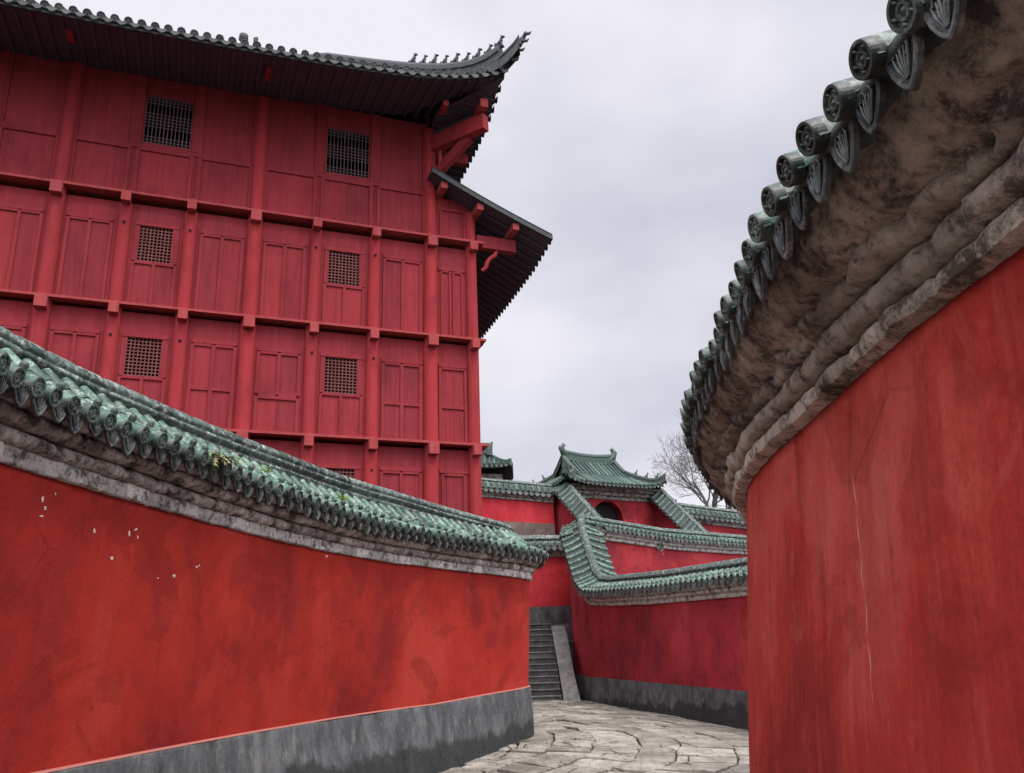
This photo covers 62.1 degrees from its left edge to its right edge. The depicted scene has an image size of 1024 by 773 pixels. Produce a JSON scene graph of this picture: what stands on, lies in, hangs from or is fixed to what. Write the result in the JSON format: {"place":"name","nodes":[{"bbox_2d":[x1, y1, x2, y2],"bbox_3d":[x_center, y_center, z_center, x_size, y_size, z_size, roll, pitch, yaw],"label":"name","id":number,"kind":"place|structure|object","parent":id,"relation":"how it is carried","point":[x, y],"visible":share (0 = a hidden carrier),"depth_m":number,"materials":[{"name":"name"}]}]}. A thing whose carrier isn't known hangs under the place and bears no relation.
{"place":"outdoors","nodes":[
{"label":"outdoors","id":0,"kind":"place"},
{"bbox_2d":[35,0,890,509],"label":"sky","id":1,"kind":"structure","parent":0,"point":[645,137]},
{"bbox_2d":[439,700,749,772],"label":"path","id":2,"kind":"structure","parent":0,"point":[578,730],"depth_m":16.50,"materials":[{"name":"stone"}]},
{"bbox_2d":[528,623,580,700],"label":"stone steps","id":3,"kind":"structure","parent":2,"relation":"on","point":[551,675],"depth_m":29.79,"materials":[{"name":"grey stone"}]},
{"bbox_2d":[517,641,738,764],"bbox_3d":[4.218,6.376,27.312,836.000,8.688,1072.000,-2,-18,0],"label":"ground","id":4,"kind":"structure","parent":0,"point":[571,648],"depth_m":31.53,"materials":[{"name":"grey stone"}]},
{"bbox_2d":[0,326,548,772],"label":"curved wall","id":5,"kind":"structure","parent":4,"relation":"on","point":[173,599],"depth_m":9.93,"materials":[{"name":"red paint"}]},
{"bbox_2d":[208,451,244,468],"bbox_3d":[-3.211,0.807,9.312,0.565,0.272,0.615,4,-19,-17],"label":"fern","id":6,"kind":"object","parent":5,"relation":"attached to","point":[224,459],"visible":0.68,"depth_m":9.23,"materials":[{"name":"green plant"}]},
{"bbox_2d":[257,465,273,473],"bbox_3d":[-3.132,1.060,10.950,0.288,0.123,0.212,-13,-21,31],"label":"moss tuft","id":7,"kind":"object","parent":5,"relation":"on","point":[268,470],"visible":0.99,"depth_m":10.96,"materials":[{"name":"green plant"}]},
{"bbox_2d":[336,493,350,499],"bbox_3d":[-2.587,1.700,13.014,0.245,0.109,0.323,-2,-18,0],"label":"moss tuft","id":8,"kind":"object","parent":5,"relation":"on","point":[342,497],"visible":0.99,"depth_m":12.99,"materials":[{"name":"green plant"}]},
{"bbox_2d":[0,0,552,516],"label":"timber tower","id":9,"kind":"structure","parent":4,"relation":"on","point":[324,260],"depth_m":23.18,"materials":[{"name":"red wood"}]},
{"bbox_2d":[0,50,8,98],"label":"column","id":10,"kind":"structure","parent":9,"relation":"in","point":[4,54],"depth_m":22.29,"materials":[{"name":"red wood"}]},
{"bbox_2d":[0,299,32,338],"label":"door panel","id":11,"kind":"structure","parent":9,"relation":"in","point":[15,316],"depth_m":20.61,"materials":[{"name":"red wood"}]},
{"bbox_2d":[0,185,49,291],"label":"door panel","id":12,"kind":"structure","parent":9,"relation":"in","point":[23,211],"depth_m":21.22,"materials":[{"name":"red wood"}]},
{"bbox_2d":[45,304,106,374],"bbox_3d":[-10.765,-0.563,20.762,1.610,2.975,0.115,5,-19,-20],"label":"door panel","id":13,"kind":"structure","parent":9,"relation":"in","point":[75,334],"depth_m":20.98,"materials":[{"name":"red wood"}]},
{"bbox_2d":[53,194,119,299],"bbox_3d":[-10.865,-3.519,21.706,1.610,2.915,0.115,5,-19,-20],"label":"door panel","id":14,"kind":"structure","parent":9,"relation":"in","point":[86,250],"depth_m":21.70,"materials":[{"name":"red wood"}]},
{"bbox_2d":[114,311,174,404],"bbox_3d":[-9.260,-0.438,21.318,1.610,2.973,0.115,5,-19,-20],"label":"window","id":15,"kind":"structure","parent":9,"relation":"in","point":[150,327],"depth_m":21.43,"materials":[{"name":"red wood"}]},
{"bbox_2d":[123,204,185,306],"bbox_3d":[-9.360,-3.394,22.262,1.610,2.913,0.115,5,-19,-20],"label":"window","id":16,"kind":"structure","parent":9,"relation":"in","point":[146,282],"depth_m":22.23,"materials":[{"name":"red wood"}]},
{"bbox_2d":[129,75,202,198],"bbox_3d":[-9.477,-6.863,23.367,1.570,3.912,0.120,5,-19,-20],"label":"window","id":17,"kind":"structure","parent":9,"relation":"in","point":[160,169],"depth_m":23.25,"materials":[{"name":"red wood"}]},
{"bbox_2d":[181,318,239,428],"bbox_3d":[-7.735,-0.306,21.880,1.650,2.980,0.115,5,-19,-20],"label":"door panel","id":18,"kind":"structure","parent":9,"relation":"in","point":[209,389],"depth_m":21.87,"materials":[{"name":"red wood"}]},
{"bbox_2d":[190,213,247,312],"bbox_3d":[-7.835,-3.265,22.825,1.650,2.915,0.115,5,-19,-20],"label":"door panel","id":19,"kind":"structure","parent":9,"relation":"in","point":[220,251],"depth_m":22.80,"materials":[{"name":"red wood"}]},
{"bbox_2d":[250,439,299,458],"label":"door panel","id":20,"kind":"structure","parent":9,"relation":"in","point":[292,448],"depth_m":21.98,"materials":[{"name":"red wood"}]},
{"bbox_2d":[250,325,304,432],"bbox_3d":[-6.188,-0.177,22.452,1.660,2.978,0.115,5,-19,-20],"label":"door panel","id":21,"kind":"structure","parent":9,"relation":"in","point":[279,351],"depth_m":22.43,"materials":[{"name":"red wood"}]},
{"bbox_2d":[257,222,310,319],"bbox_3d":[-6.288,-3.135,23.396,1.660,2.915,0.115,5,-19,-20],"label":"door panel","id":22,"kind":"structure","parent":9,"relation":"in","point":[284,261],"depth_m":23.39,"materials":[{"name":"red wood"}]},
{"bbox_2d":[314,443,363,481],"bbox_3d":[-4.529,2.936,22.075,1.670,2.973,0.115,5,-19,-20],"label":"window","id":23,"kind":"structure","parent":9,"relation":"in","point":[328,456],"depth_m":22.41,"materials":[{"name":"red wood"}]},
{"bbox_2d":[315,331,365,436],"bbox_3d":[-4.630,-0.049,23.028,1.670,2.973,0.115,5,-19,-20],"label":"window","id":24,"kind":"structure","parent":9,"relation":"in","point":[337,413],"depth_m":22.99,"materials":[{"name":"red wood"}]},
{"bbox_2d":[319,230,369,325],"bbox_3d":[-4.731,-3.005,23.972,1.670,2.913,0.115,5,-19,-20],"label":"window","id":25,"kind":"structure","parent":9,"relation":"in","point":[341,303],"depth_m":23.94,"materials":[{"name":"red wood"}]},
{"bbox_2d":[317,104,375,225],"bbox_3d":[-4.848,-6.474,25.077,1.630,3.912,0.120,5,-19,-20],"label":"window","id":26,"kind":"structure","parent":9,"relation":"in","point":[341,197],"depth_m":25.00,"materials":[{"name":"red wood"}]},
{"bbox_2d":[377,446,423,498],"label":"door panel","id":27,"kind":"structure","parent":9,"relation":"in","point":[399,469],"depth_m":22.89,"materials":[{"name":"red wood"}]},
{"bbox_2d":[378,337,423,439],"bbox_3d":[-3.069,0.086,23.603,1.670,2.980,0.115,5,-19,-20],"label":"door panel","id":28,"kind":"structure","parent":9,"relation":"in","point":[400,369],"depth_m":23.57,"materials":[{"name":"red wood"}]},
{"bbox_2d":[379,238,423,331],"bbox_3d":[-3.169,-2.873,24.548,1.670,2.915,0.115,5,-19,-20],"label":"door panel","id":29,"kind":"structure","parent":9,"relation":"in","point":[401,301],"depth_m":24.53,"materials":[{"name":"red wood"}]},
{"bbox_2d":[437,246,466,336],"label":"door panel","id":30,"kind":"structure","parent":9,"relation":"in","point":[451,281],"depth_m":25.04,"materials":[{"name":"red wood"}]},
{"bbox_2d":[437,343,467,442],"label":"door panel","id":31,"kind":"structure","parent":9,"relation":"in","point":[452,359],"depth_m":24.09,"materials":[{"name":"red wood"}]},
{"bbox_2d":[439,449,468,512],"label":"door panel","id":32,"kind":"structure","parent":9,"relation":"in","point":[453,464],"depth_m":23.34,"materials":[{"name":"red wood"}]},
{"bbox_2d":[481,442,513,479],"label":"pavilion","id":33,"kind":"structure","parent":4,"relation":"on","point":[493,466],"depth_m":50.63,"materials":[{"name":"green tile"}]},
{"bbox_2d":[481,478,554,534],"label":"wall","id":34,"kind":"structure","parent":4,"relation":"on","point":[523,508],"depth_m":44.15,"materials":[{"name":"paint"}]},
{"bbox_2d":[551,624,572,640],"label":"terrace","id":35,"kind":"structure","parent":4,"relation":"on","point":[568,629],"depth_m":32.25,"materials":[{"name":"stone"}]},
{"bbox_2d":[552,481,601,534],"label":"sloping wall","id":36,"kind":"structure","parent":4,"relation":"on","point":[571,504],"depth_m":43.83,"materials":[{"name":"paint"}]},
{"bbox_2d":[519,534,663,623],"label":"stair head wall","id":37,"kind":"structure","parent":4,"relation":"on","point":[550,593],"depth_m":34.50,"materials":[{"name":"paint"}]},
{"bbox_2d":[532,442,666,525],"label":"gatehouse","id":38,"kind":"object","parent":4,"relation":"on","point":[608,486],"visible":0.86,"depth_m":46.82,"materials":[{"name":"paint"}]},
{"bbox_2d":[595,503,618,520],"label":"door","id":39,"kind":"structure","parent":38,"relation":"in","point":[606,510],"depth_m":46.45,"materials":[{"name":"black"}]},
{"bbox_2d":[559,514,748,729],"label":"folded wall","id":40,"kind":"structure","parent":4,"relation":"on","point":[656,630],"depth_m":25.57,"materials":[{"name":"paint"}]},
{"bbox_2d":[647,488,707,531],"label":"sloping wall","id":41,"kind":"structure","parent":4,"relation":"on","point":[669,511],"depth_m":46.15,"materials":[{"name":"paint"}]},
{"bbox_2d":[649,414,732,508],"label":"bare tree","id":42,"kind":"object","parent":4,"relation":"on","point":[693,490],"visible":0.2,"depth_m":59.98,"materials":[{"name":"grey plant"}]},
{"bbox_2d":[677,502,746,534],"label":"distant wall","id":43,"kind":"structure","parent":4,"relation":"on","point":[720,520],"depth_m":49.94,"materials":[{"name":"paint"}]},
{"bbox_2d":[680,0,1023,772],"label":"curved wall","id":44,"kind":"structure","parent":4,"relation":"on","point":[852,414],"depth_m":3.47,"materials":[{"name":"red paint"}]}
]}

